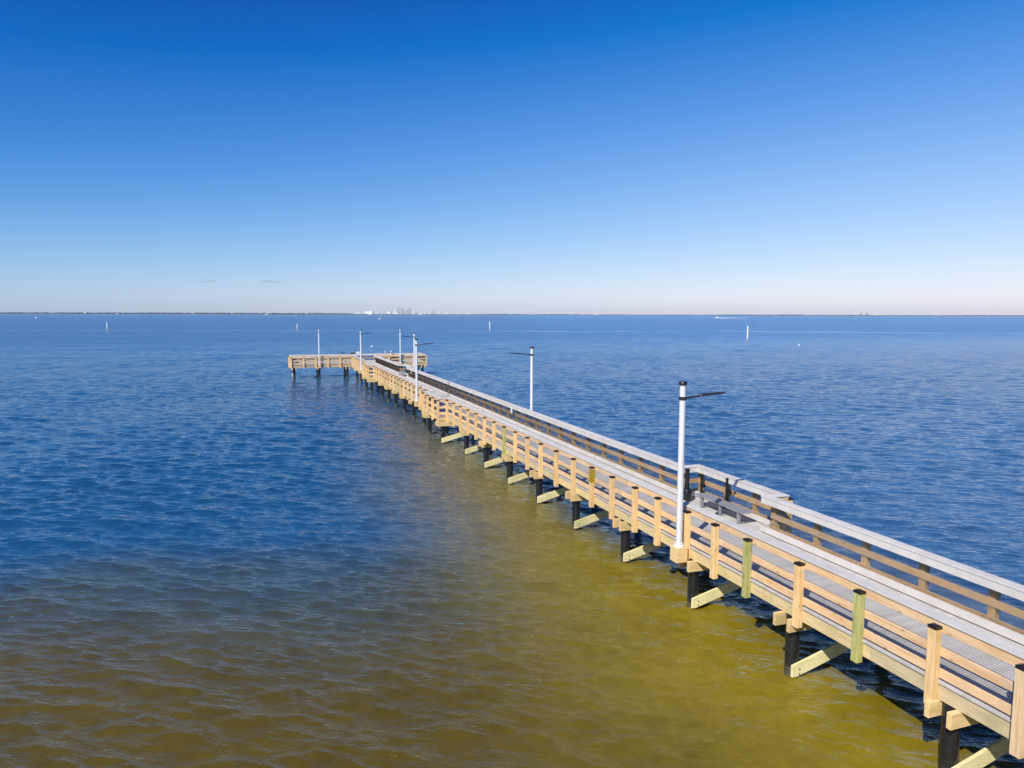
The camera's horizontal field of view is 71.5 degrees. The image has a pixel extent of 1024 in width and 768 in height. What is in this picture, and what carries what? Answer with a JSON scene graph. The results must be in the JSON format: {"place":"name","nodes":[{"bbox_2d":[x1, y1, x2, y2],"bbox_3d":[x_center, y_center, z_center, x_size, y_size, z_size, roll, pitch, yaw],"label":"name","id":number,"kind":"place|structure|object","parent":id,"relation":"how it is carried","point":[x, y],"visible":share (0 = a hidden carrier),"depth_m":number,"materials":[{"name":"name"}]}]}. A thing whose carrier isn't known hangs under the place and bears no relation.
{"place":"outdoors","nodes":[
{"label":"outdoors","id":0,"kind":"place"},
{"bbox_2d":[0,314,1023,767],"bbox_3d":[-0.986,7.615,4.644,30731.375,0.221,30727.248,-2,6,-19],"label":"water","id":1,"kind":"structure","parent":0,"point":[226,540],"depth_m":25.80,"materials":[{"name":"blue liquid"}]},
{"bbox_2d":[288,353,1023,767],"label":"pier","id":2,"kind":"structure","parent":1,"relation":"in","point":[958,663],"depth_m":17.08,"materials":[{"name":"beige wood"}]},
{"bbox_2d":[318,328,320,367],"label":"lamp post","id":3,"kind":"object","parent":2,"relation":"attached to","point":[319,365],"visible":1,"depth_m":87.90,"materials":[{"name":"metal"}]},
{"bbox_2d":[359,330,366,373],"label":"lamp post","id":4,"kind":"object","parent":2,"relation":"attached to","point":[361,352],"visible":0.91,"depth_m":79.89,"materials":[{"name":"metal"}]},
{"bbox_2d":[398,328,401,363],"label":"lamp post","id":5,"kind":"object","parent":2,"relation":"attached to","point":[399,330],"visible":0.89,"depth_m":91.19,"materials":[{"name":"metal"}]},
{"bbox_2d":[404,332,414,372],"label":"lamp post","id":6,"kind":"object","parent":2,"relation":"attached to","point":[413,346],"visible":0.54,"depth_m":69.18,"materials":[{"name":"metal"}]},
{"bbox_2d":[414,339,433,406],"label":"lamp post","id":7,"kind":"object","parent":2,"relation":"attached to","point":[416,402],"visible":1,"depth_m":51.45,"materials":[{"name":"metal"}]},
{"bbox_2d":[510,346,533,425],"bbox_3d":[0.551,0.397,39.230,1.488,4.930,0.340,-2,6,-19],"label":"lamp post","id":8,"kind":"object","parent":2,"relation":"attached to","point":[531,354],"visible":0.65,"depth_m":39.27,"materials":[{"name":"metal"}]},
{"bbox_2d":[683,468,691,501],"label":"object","id":9,"kind":"object","parent":2,"relation":"attached to","point":[687,496],"visible":0.88,"depth_m":23.97,"materials":[{"name":"black plastic"}]},
{"bbox_2d":[670,381,724,562],"bbox_3d":[5.089,2.353,19.348,1.488,4.930,0.340,-2,6,-19],"label":"lamp post","id":10,"kind":"object","parent":2,"relation":"attached to","point":[678,550],"visible":1,"depth_m":19.13,"materials":[{"name":"white metal"}]},
{"bbox_2d":[700,473,705,492],"bbox_3d":[6.517,3.426,24.329,0.185,0.730,0.140,-2,6,-19],"label":"rod holder","id":11,"kind":"object","parent":2,"relation":"attached to","point":[702,485],"visible":0.86,"depth_m":24.28,"materials":[{"name":"black plastic"}]},
{"bbox_2d":[695,493,752,523],"bbox_3d":[6.634,3.925,22.395,0.405,0.415,2.440,-2,6,-19],"label":"bench","id":12,"kind":"object","parent":2,"relation":"on","point":[720,503],"visible":0.98,"depth_m":22.32,"materials":[{"name":"grey wood"}]},
{"bbox_2d":[725,478,730,500],"bbox_3d":[6.983,3.407,23.000,0.185,0.730,0.140,-2,6,-19],"label":"rod holder","id":13,"kind":"object","parent":2,"relation":"attached to","point":[727,490],"visible":1,"depth_m":22.95,"materials":[{"name":"black plastic"}]},
{"bbox_2d":[0,0,1023,314],"label":"sky","id":14,"kind":"structure","parent":0,"point":[634,157],"materials":[{"name":"blue"}]},
{"bbox_2d":[262,314,816,315],"bbox_3d":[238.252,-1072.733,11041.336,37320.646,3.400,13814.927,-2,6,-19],"label":"shore","id":15,"kind":"structure","parent":0,"point":[400,314],"depth_m":9447.78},
{"bbox_2d":[0,312,1023,315],"bbox_3d":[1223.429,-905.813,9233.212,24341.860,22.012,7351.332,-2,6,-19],"label":"treeline","id":16,"kind":"object","parent":15,"relation":"on","point":[421,314],"visible":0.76,"depth_m":9558.38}
]}

